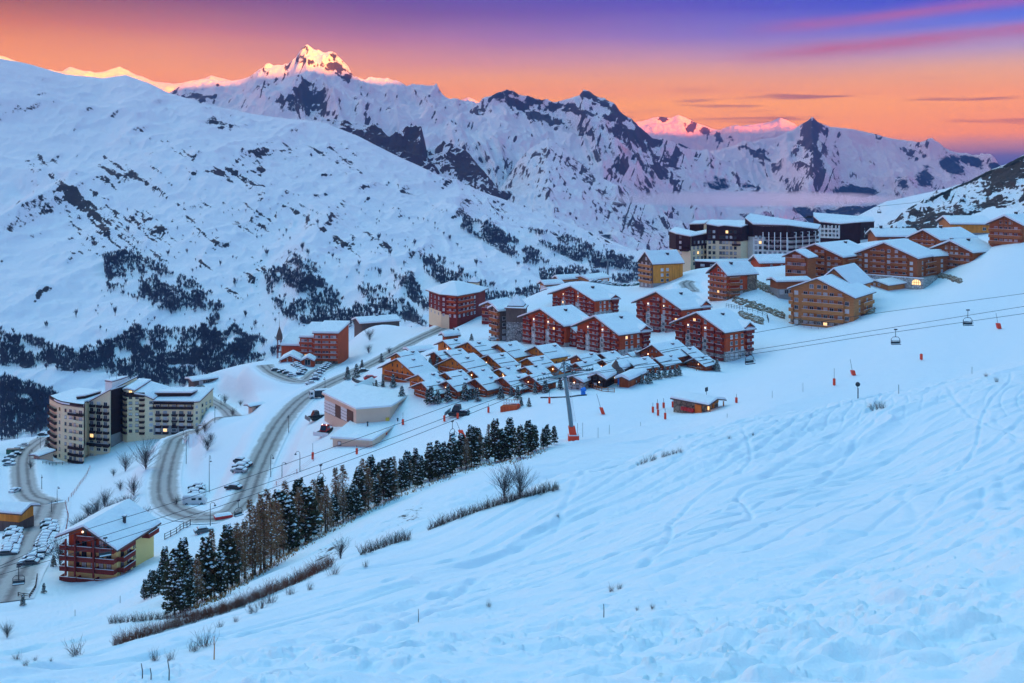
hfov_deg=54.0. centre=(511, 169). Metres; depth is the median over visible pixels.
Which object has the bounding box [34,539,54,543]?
parked car
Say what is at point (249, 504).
larch tree
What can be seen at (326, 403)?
roller door
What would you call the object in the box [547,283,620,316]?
apartment building
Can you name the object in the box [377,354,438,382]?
chalet
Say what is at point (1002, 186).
rocky hill
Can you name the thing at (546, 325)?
apartment building
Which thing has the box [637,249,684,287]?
apartment building
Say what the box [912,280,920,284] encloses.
arched window
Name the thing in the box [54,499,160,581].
chalet
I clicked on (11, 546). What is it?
parked car
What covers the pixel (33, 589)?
guard wall
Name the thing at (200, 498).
van
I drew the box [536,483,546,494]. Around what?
bush
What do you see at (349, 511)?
pine tree
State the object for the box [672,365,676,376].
spruce tree
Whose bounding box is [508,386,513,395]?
spruce tree
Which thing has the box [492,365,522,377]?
chalet
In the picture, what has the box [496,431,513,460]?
pine tree
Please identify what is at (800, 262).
apartment building
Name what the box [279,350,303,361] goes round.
chalet
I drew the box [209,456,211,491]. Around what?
street lamp
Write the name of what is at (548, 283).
house
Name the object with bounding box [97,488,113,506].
bare tree
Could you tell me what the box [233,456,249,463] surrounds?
parked car
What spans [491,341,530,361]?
chalet
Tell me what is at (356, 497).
pine tree
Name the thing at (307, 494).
pine tree
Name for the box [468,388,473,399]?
spruce tree
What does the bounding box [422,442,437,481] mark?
pine tree
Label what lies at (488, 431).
larch tree
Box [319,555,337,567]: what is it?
willow bush
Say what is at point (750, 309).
timber fence
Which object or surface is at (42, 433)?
parked car
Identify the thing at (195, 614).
willow bush
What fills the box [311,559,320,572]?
willow bush
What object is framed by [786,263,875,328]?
apartment building
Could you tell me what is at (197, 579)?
larch tree
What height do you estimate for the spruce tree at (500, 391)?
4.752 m
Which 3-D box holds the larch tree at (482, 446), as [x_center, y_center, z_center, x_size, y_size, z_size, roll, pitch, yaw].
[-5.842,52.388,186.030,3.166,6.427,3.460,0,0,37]
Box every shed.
[0,500,40,530]
[403,344,433,352]
[438,330,460,339]
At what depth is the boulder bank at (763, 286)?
440.63 m
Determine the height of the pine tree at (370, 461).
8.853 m
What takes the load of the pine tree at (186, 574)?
on the snow ground at (808, 522)
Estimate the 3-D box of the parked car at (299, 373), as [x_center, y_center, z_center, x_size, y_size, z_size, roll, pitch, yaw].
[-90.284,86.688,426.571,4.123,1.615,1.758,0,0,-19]
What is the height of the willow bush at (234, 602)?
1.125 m
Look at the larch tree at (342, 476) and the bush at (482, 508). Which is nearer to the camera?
the bush at (482, 508)
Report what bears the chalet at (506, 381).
on the snow ground at (808, 522)
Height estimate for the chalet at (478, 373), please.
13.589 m
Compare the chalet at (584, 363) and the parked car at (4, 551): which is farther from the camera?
the chalet at (584, 363)
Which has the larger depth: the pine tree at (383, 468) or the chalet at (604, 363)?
the chalet at (604, 363)
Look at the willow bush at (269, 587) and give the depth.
74.18 m
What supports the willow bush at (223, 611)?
on the snow ground at (808, 522)
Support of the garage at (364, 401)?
on the snow ground at (808, 522)
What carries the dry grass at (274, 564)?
on the snow ground at (808, 522)
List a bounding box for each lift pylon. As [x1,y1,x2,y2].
[537,361,593,440]
[600,259,614,274]
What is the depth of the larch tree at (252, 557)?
114.74 m
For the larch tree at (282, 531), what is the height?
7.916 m
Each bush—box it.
[65,637,85,656]
[111,630,124,643]
[116,624,138,643]
[117,612,126,622]
[127,625,142,638]
[134,621,151,636]
[147,619,167,634]
[148,650,160,660]
[151,612,162,619]
[154,619,168,632]
[162,616,171,628]
[163,612,182,627]
[164,649,174,660]
[181,606,195,625]
[185,603,199,623]
[186,636,203,651]
[190,608,201,621]
[191,624,219,647]
[197,606,211,618]
[202,607,213,618]
[214,598,230,614]
[218,598,233,611]
[227,597,241,608]
[233,588,251,603]
[239,597,246,607]
[244,586,261,601]
[245,598,260,613]
[253,585,268,598]
[257,593,274,608]
[259,577,279,594]
[263,591,277,603]
[266,580,282,593]
[269,576,286,589]
[280,582,295,594]
[283,572,297,585]
[290,567,305,582]
[292,568,308,581]
[299,564,314,577]
[303,564,316,575]
[304,555,321,574]
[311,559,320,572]
[313,552,332,569]
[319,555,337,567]
[325,561,339,574]
[355,541,367,554]
[361,541,373,553]
[368,539,378,550]
[373,538,388,548]
[378,536,387,546]
[382,533,391,545]
[387,533,405,543]
[391,531,400,542]
[397,529,407,541]
[401,530,411,540]
[427,516,438,528]
[434,513,445,525]
[446,510,455,521]
[454,508,465,519]
[475,498,485,510]
[483,495,494,508]
[495,494,508,504]
[498,489,515,501]
[514,488,526,499]
[526,485,536,495]
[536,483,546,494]
[544,478,556,491]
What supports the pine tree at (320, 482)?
on the snow ground at (808, 522)
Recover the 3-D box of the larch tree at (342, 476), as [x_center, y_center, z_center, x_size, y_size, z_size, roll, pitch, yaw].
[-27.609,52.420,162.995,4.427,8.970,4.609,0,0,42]
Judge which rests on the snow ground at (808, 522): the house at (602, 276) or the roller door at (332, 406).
the house at (602, 276)
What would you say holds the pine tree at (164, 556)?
on the snow ground at (808, 522)
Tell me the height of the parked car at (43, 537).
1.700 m
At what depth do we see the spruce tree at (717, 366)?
316.61 m
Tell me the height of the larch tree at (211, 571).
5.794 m
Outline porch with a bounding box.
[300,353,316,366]
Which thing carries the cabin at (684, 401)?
on the snow ground at (808, 522)
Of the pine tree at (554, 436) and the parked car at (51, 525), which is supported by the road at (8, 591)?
the parked car at (51, 525)
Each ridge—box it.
[0,56,230,92]
[449,97,478,102]
[635,115,797,150]
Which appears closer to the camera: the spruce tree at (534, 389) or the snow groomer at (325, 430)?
the spruce tree at (534, 389)
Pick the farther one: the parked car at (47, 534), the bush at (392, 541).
the parked car at (47, 534)
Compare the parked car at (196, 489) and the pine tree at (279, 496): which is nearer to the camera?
the pine tree at (279, 496)
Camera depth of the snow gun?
274.26 m
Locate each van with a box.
[6,448,21,454]
[182,493,206,504]
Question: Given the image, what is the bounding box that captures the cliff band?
[296,115,512,199]
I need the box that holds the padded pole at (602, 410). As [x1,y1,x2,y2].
[597,396,604,413]
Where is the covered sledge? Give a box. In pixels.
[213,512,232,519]
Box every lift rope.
[0,293,1023,565]
[0,313,1023,574]
[1,306,1023,567]
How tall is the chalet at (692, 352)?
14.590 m
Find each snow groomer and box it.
[305,410,324,421]
[313,424,332,436]
[445,404,469,416]
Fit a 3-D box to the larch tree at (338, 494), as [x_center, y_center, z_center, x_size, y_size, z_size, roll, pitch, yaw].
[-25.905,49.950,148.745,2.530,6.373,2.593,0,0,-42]
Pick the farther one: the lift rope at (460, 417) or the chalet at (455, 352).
the chalet at (455, 352)
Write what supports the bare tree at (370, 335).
on the snow ground at (808, 522)
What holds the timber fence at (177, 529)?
on the snow ground at (808, 522)
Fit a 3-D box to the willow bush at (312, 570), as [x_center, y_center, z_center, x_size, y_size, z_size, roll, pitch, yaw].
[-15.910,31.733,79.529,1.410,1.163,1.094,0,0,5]
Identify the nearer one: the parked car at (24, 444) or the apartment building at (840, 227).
the parked car at (24, 444)
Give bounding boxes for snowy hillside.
[0,59,647,440]
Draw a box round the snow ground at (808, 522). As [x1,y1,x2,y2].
[0,206,1023,682]
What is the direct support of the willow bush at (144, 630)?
on the snow ground at (808, 522)
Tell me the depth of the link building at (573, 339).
362.83 m
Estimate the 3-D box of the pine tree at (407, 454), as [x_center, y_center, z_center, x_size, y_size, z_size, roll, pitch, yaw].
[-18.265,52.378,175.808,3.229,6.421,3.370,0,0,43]
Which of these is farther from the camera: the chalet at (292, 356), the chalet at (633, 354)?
the chalet at (292, 356)
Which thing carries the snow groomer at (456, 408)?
on the snow ground at (808, 522)
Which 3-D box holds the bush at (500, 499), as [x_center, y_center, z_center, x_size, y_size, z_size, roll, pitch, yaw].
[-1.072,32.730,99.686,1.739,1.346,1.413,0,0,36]
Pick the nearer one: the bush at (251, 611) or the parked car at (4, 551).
the bush at (251, 611)
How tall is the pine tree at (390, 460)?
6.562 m
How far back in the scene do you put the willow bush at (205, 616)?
67.84 m
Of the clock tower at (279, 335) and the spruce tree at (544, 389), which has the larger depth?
the clock tower at (279, 335)
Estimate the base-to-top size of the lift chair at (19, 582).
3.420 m
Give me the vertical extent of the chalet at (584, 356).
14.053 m
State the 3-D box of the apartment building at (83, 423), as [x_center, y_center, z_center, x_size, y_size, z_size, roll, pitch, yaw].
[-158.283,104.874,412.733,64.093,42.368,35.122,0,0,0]
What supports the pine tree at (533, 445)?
on the snow ground at (808, 522)
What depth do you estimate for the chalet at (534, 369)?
303.22 m
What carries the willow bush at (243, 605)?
on the snow ground at (808, 522)
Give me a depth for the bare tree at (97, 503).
288.08 m
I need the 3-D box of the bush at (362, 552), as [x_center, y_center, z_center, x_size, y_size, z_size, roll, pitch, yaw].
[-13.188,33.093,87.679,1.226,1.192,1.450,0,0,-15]
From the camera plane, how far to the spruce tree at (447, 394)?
287.99 m
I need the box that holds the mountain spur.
[499,139,686,250]
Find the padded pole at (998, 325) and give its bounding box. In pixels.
[996,315,1001,328]
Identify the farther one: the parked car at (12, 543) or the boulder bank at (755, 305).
the boulder bank at (755, 305)
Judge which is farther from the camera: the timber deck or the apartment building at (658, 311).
the apartment building at (658, 311)
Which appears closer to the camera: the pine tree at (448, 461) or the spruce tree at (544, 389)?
the pine tree at (448, 461)
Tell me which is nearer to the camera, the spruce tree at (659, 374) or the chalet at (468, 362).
the spruce tree at (659, 374)
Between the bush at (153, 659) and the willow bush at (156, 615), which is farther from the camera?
the willow bush at (156, 615)
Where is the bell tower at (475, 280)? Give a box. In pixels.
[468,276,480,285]
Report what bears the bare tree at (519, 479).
on the snow ground at (808, 522)
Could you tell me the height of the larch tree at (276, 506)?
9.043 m
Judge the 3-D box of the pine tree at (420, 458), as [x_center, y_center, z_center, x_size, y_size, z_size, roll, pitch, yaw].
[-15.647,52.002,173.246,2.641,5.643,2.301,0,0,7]
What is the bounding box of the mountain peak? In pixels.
[170,45,486,136]
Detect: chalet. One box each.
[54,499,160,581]
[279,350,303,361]
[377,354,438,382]
[386,349,426,359]
[405,371,445,388]
[408,379,445,398]
[426,349,449,366]
[433,353,493,372]
[434,338,465,350]
[437,376,473,399]
[438,369,471,379]
[443,348,467,356]
[454,339,501,357]
[466,367,494,379]
[466,374,501,396]
[478,297,510,323]
[481,352,519,370]
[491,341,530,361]
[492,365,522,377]
[493,373,530,394]
[516,364,550,374]
[518,355,554,369]
[518,371,558,391]
[524,343,569,362]
[546,361,570,377]
[565,352,600,363]
[566,359,598,370]
[597,350,621,358]
[597,356,622,366]
[622,350,640,357]
[627,356,659,374]
[635,339,688,365]
[652,354,681,369]
[681,346,703,365]
[682,355,714,370]
[905,225,977,247]
[929,238,991,268]
[936,212,989,234]
[985,211,1023,246]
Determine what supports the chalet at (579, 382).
on the snow ground at (808, 522)
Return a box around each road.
[0,501,70,601]
[7,437,63,504]
[146,416,225,521]
[181,326,448,523]
[195,384,242,416]
[255,363,343,383]
[677,280,700,291]
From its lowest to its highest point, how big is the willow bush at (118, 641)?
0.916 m
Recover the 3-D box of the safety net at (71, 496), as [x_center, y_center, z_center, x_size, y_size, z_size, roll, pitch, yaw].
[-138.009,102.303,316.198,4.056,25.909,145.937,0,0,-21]
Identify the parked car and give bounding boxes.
[0,542,20,546]
[0,544,19,549]
[0,547,19,555]
[1,536,22,543]
[2,457,14,461]
[2,531,22,538]
[2,539,21,543]
[3,461,15,465]
[3,528,22,534]
[3,533,23,540]
[4,453,16,457]
[4,525,23,531]
[8,487,21,492]
[17,442,28,445]
[17,556,39,565]
[22,552,44,559]
[31,547,50,555]
[32,544,52,551]
[33,542,54,547]
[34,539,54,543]
[35,536,55,541]
[36,533,55,538]
[37,431,47,435]
[39,530,58,534]
[40,518,57,524]
[40,521,58,528]
[41,524,59,530]
[41,527,59,531]
[188,482,204,488]
[188,485,205,490]
[188,488,204,492]
[193,525,213,534]
[224,482,242,489]
[230,465,247,472]
[232,462,248,467]
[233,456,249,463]
[237,459,252,465]
[294,371,304,374]
[305,380,314,384]
[309,376,318,379]
[363,375,376,379]
[488,336,498,340]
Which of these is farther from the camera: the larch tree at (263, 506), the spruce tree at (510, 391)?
the spruce tree at (510, 391)
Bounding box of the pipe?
[540,394,586,397]
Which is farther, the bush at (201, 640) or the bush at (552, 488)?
the bush at (552, 488)
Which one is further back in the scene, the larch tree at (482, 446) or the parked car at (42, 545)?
the parked car at (42, 545)
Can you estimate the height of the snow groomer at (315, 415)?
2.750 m
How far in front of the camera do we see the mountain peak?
5468.01 m
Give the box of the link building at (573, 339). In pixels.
[569,326,576,346]
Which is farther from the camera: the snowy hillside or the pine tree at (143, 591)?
the snowy hillside
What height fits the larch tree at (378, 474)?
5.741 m
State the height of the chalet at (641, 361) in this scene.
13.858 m
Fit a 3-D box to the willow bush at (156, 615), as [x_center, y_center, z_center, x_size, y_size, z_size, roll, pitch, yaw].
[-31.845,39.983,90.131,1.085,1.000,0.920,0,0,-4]
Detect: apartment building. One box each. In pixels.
[47,372,213,463]
[517,304,588,346]
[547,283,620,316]
[570,311,653,354]
[631,288,711,332]
[669,214,820,271]
[669,308,756,361]
[705,260,758,300]
[782,248,817,278]
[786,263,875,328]
[788,240,865,276]
[813,212,874,243]
[853,239,936,289]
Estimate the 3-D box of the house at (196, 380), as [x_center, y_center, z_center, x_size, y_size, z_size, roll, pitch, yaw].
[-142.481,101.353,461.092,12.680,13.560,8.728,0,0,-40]
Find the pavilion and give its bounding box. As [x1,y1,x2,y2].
[766,276,810,299]
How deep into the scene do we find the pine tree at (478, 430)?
190.53 m
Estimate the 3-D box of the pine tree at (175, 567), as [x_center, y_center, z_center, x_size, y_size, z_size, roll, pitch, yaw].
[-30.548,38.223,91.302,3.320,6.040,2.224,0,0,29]
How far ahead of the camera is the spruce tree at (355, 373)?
395.22 m
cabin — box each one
[243,401,264,413]
[670,387,726,412]
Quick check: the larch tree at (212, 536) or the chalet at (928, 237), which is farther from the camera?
the chalet at (928, 237)
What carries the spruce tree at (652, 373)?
on the snow ground at (808, 522)
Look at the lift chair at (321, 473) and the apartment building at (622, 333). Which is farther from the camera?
the apartment building at (622, 333)
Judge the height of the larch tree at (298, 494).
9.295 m
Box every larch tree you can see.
[191,556,206,602]
[206,547,219,599]
[208,529,218,558]
[229,522,253,583]
[233,527,249,583]
[237,520,255,578]
[240,499,257,552]
[242,527,262,575]
[243,503,269,575]
[246,499,280,569]
[248,508,273,571]
[251,494,265,553]
[253,488,275,553]
[262,501,284,563]
[265,499,287,559]
[273,505,290,556]
[278,508,291,554]
[280,480,289,495]
[293,487,310,541]
[310,479,320,509]
[312,492,321,529]
[317,497,324,531]
[318,484,336,532]
[318,490,339,530]
[330,467,341,514]
[333,464,350,505]
[335,486,341,520]
[339,488,352,522]
[358,458,369,498]
[361,482,369,510]
[364,467,377,508]
[374,473,382,502]
[389,467,399,496]
[390,456,396,483]
[406,460,413,487]
[460,437,474,469]
[475,435,486,464]
[485,424,489,449]
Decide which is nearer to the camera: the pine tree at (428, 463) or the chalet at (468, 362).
the pine tree at (428, 463)
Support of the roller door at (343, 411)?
in the garage at (364, 401)
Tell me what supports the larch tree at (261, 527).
on the snow ground at (808, 522)
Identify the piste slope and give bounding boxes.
[859,184,960,224]
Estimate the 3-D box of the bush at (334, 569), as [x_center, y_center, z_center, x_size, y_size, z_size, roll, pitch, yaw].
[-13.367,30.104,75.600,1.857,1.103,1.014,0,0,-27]
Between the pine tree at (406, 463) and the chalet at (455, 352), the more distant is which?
the chalet at (455, 352)
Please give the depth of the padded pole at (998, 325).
304.94 m
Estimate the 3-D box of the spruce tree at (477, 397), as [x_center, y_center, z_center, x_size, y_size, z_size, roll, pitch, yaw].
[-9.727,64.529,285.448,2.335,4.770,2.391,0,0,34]
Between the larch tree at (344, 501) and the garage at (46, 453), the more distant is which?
the garage at (46, 453)
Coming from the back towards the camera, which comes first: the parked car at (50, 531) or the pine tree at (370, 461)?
the parked car at (50, 531)
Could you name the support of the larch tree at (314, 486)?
on the snow ground at (808, 522)
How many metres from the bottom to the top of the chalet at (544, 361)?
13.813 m
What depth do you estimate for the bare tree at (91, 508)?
286.65 m
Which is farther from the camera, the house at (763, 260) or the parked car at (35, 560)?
the house at (763, 260)
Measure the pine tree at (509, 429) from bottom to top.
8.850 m
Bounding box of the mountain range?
[399,90,807,229]
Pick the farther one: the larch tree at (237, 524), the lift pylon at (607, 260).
the lift pylon at (607, 260)
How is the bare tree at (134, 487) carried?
on the snow ground at (808, 522)
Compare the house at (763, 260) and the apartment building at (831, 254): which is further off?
the house at (763, 260)
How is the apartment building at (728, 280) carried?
on the snow ground at (808, 522)
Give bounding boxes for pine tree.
[140,579,147,599]
[144,570,157,597]
[154,568,162,593]
[157,548,187,597]
[158,546,169,585]
[158,557,190,613]
[171,577,188,610]
[177,537,192,571]
[182,568,195,607]
[186,572,198,605]
[189,558,194,590]
[191,536,221,600]
[192,557,212,600]
[213,550,227,595]
[216,524,242,588]
[270,489,287,539]
[278,495,300,552]
[286,524,301,550]
[288,477,307,526]
[292,484,324,541]
[316,476,326,510]
[328,494,342,526]
[340,488,357,518]
[348,466,369,509]
[350,487,362,515]
[363,455,378,500]
[371,478,381,505]
[374,462,385,491]
[378,459,390,499]
[383,462,398,498]
[387,457,396,471]
[397,459,407,490]
[402,457,411,489]
[403,450,414,475]
[411,448,418,474]
[411,460,423,486]
[418,455,425,480]
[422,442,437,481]
[430,444,446,478]
[433,440,442,452]
[440,441,446,458]
[443,447,453,474]
[447,436,462,471]
[453,433,469,468]
[464,425,481,467]
[470,426,483,457]
[482,436,490,459]
[485,418,504,461]
[496,428,507,458]
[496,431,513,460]
[503,417,516,458]
[512,424,527,457]
[522,420,536,453]
[525,424,538,450]
[533,425,539,449]
[539,428,547,448]
[544,424,552,445]
[550,425,558,442]
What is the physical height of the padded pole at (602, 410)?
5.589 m
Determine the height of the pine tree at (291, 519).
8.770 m
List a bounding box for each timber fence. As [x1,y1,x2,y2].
[44,454,88,464]
[164,519,190,539]
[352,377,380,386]
[589,383,614,391]
[726,304,768,322]
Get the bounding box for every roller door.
[324,399,329,413]
[329,402,334,415]
[335,404,340,418]
[341,406,346,421]
[347,409,352,421]
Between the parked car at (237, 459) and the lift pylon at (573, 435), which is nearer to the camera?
the lift pylon at (573, 435)
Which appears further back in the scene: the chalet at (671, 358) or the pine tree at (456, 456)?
the chalet at (671, 358)
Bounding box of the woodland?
[0,202,639,439]
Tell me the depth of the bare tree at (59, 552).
215.91 m
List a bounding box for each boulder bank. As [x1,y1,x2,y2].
[732,296,784,318]
[738,311,763,324]
[757,280,773,294]
[866,307,875,313]
[936,273,962,283]
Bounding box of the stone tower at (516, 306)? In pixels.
[504,294,528,341]
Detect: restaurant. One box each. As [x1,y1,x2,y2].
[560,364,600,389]
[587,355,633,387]
[871,277,906,290]
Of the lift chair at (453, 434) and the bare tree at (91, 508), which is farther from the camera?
the bare tree at (91, 508)
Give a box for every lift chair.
[12,566,24,585]
[99,537,111,557]
[234,500,243,516]
[317,464,325,481]
[449,421,456,437]
[745,346,754,364]
[891,329,900,344]
[963,309,973,325]
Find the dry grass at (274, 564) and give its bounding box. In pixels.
[191,447,545,609]
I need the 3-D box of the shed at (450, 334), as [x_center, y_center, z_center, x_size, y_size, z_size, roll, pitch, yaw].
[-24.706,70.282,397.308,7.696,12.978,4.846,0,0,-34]
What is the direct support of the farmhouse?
on the snow ground at (808, 522)
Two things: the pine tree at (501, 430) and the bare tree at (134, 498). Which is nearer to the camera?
the pine tree at (501, 430)
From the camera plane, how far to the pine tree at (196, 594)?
93.41 m
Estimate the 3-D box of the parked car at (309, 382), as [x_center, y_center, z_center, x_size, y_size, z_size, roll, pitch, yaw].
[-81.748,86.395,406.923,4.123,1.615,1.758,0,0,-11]
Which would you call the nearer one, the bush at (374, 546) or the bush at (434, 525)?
the bush at (374, 546)
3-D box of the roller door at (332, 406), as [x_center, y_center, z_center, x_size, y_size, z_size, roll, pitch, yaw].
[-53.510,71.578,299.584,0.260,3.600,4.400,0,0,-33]
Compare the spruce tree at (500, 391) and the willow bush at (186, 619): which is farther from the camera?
the spruce tree at (500, 391)
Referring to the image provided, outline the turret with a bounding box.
[612,360,624,382]
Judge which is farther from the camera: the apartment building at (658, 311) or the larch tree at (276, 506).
the apartment building at (658, 311)
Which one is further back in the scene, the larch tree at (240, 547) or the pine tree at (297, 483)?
the pine tree at (297, 483)
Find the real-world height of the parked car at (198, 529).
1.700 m
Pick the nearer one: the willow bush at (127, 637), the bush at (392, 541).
the willow bush at (127, 637)
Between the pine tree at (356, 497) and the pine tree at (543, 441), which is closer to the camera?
the pine tree at (356, 497)
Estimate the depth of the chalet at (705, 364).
317.38 m
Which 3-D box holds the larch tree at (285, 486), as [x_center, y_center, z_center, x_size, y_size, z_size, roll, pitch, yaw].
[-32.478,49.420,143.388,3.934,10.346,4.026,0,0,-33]
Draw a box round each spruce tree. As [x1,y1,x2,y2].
[19,594,26,605]
[40,583,46,593]
[50,555,56,566]
[344,366,351,378]
[352,364,360,378]
[378,353,384,362]
[390,374,396,387]
[398,386,405,396]
[425,386,435,404]
[433,389,441,403]
[443,384,452,401]
[460,382,468,400]
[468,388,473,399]
[474,388,480,401]
[497,386,504,398]
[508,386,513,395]
[513,386,521,399]
[532,382,537,393]
[542,381,547,392]
[557,377,563,388]
[644,370,652,383]
[650,366,656,378]
[656,367,662,378]
[661,365,667,377]
[668,366,672,377]
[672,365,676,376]
[676,365,682,375]
[712,359,720,370]
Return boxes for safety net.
[65,466,89,529]
[258,456,313,495]
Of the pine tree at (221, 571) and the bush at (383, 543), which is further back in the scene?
the pine tree at (221, 571)
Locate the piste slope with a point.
(890, 211)
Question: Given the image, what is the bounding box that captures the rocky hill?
[874,155,1023,230]
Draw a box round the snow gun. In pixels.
[580,387,585,394]
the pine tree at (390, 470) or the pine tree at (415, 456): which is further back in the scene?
the pine tree at (415, 456)
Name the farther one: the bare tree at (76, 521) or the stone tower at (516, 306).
the stone tower at (516, 306)
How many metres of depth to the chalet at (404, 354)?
330.36 m
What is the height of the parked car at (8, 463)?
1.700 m
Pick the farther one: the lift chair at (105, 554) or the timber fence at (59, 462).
the timber fence at (59, 462)
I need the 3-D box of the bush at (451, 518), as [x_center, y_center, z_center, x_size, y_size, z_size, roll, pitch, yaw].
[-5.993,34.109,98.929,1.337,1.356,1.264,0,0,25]
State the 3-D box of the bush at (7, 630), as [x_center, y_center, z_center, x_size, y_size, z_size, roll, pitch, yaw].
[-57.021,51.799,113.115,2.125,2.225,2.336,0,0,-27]
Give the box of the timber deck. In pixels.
[500,399,520,411]
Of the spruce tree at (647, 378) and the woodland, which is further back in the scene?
the woodland
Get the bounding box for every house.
[185,373,217,386]
[487,303,508,340]
[537,279,563,288]
[552,273,578,282]
[575,272,610,281]
[614,366,646,387]
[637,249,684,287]
[748,254,784,266]
[865,225,916,241]
[925,249,948,275]
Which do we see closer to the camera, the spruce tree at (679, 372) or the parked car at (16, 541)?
the parked car at (16, 541)
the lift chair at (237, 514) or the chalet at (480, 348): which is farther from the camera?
the chalet at (480, 348)
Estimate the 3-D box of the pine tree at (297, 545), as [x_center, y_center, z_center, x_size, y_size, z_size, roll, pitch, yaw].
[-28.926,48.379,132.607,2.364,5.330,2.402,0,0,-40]
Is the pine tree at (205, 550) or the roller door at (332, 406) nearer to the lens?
the pine tree at (205, 550)
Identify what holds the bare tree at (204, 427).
on the snow ground at (808, 522)
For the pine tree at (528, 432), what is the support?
on the snow ground at (808, 522)
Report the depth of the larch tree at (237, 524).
112.70 m
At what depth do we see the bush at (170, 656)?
38.58 m
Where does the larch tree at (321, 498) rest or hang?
on the snow ground at (808, 522)
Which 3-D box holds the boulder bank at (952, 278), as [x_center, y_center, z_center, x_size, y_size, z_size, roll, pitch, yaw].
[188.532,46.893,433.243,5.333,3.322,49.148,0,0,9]
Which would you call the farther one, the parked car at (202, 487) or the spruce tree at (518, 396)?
the parked car at (202, 487)
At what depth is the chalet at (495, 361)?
316.22 m
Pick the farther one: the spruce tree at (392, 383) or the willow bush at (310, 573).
the spruce tree at (392, 383)
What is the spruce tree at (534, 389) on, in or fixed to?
on the snow ground at (808, 522)
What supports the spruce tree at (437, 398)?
on the snow ground at (808, 522)
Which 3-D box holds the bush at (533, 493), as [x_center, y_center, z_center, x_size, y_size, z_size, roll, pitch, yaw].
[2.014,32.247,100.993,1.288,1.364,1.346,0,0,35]
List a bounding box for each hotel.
[280,320,349,363]
[425,281,488,328]
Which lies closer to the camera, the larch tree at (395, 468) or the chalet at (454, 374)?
the larch tree at (395, 468)
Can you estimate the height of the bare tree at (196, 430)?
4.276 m
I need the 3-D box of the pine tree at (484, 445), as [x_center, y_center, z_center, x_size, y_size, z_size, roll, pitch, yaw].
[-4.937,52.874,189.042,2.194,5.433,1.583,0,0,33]
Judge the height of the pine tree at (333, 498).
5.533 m
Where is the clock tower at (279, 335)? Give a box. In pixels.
[276,319,282,352]
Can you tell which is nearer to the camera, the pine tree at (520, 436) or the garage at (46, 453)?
the pine tree at (520, 436)
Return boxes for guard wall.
[18,573,37,597]
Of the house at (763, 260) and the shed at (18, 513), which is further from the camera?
the house at (763, 260)
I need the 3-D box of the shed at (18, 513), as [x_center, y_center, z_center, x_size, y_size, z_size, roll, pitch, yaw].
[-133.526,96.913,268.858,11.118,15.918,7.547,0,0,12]
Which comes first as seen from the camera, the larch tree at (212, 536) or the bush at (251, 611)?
the bush at (251, 611)
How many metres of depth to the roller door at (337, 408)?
296.08 m
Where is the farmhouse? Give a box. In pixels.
[351,314,400,336]
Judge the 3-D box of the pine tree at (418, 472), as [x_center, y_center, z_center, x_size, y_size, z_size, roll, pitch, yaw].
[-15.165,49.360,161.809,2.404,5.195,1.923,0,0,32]
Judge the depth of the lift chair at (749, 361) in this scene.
208.91 m
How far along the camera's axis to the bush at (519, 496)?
100.03 m
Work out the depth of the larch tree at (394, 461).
172.54 m
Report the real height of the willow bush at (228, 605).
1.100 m
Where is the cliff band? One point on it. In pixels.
(446, 159)
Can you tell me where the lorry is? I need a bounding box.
[309,388,327,398]
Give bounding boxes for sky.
[0,0,1023,164]
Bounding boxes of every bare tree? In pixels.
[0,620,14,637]
[40,536,68,564]
[65,517,83,525]
[81,504,102,515]
[82,502,93,515]
[89,497,103,510]
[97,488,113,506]
[98,498,116,506]
[114,480,123,490]
[114,494,139,501]
[117,451,132,470]
[123,475,142,495]
[126,439,161,469]
[192,425,200,434]
[198,433,216,449]
[199,419,212,432]
[333,537,354,558]
[364,328,373,339]
[483,460,518,497]
[504,452,536,493]
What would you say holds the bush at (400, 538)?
on the snow ground at (808, 522)
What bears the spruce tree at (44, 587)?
on the snow ground at (808, 522)
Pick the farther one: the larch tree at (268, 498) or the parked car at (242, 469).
the parked car at (242, 469)
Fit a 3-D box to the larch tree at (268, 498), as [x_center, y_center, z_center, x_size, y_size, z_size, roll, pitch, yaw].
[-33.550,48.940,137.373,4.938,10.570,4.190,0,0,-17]
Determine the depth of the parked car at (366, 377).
343.67 m
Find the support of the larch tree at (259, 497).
on the snow ground at (808, 522)
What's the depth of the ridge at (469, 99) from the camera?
10447.27 m
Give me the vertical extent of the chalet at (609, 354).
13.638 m
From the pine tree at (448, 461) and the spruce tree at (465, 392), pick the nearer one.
the pine tree at (448, 461)
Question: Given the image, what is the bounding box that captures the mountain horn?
[709,117,1001,222]
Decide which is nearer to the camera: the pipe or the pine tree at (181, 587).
the pine tree at (181, 587)
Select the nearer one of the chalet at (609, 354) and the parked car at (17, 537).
the parked car at (17, 537)
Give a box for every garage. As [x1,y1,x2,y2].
[29,448,55,460]
[322,377,407,426]
[330,418,398,446]
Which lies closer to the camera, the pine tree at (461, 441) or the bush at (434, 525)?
the bush at (434, 525)
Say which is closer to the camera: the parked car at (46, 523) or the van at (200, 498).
the parked car at (46, 523)

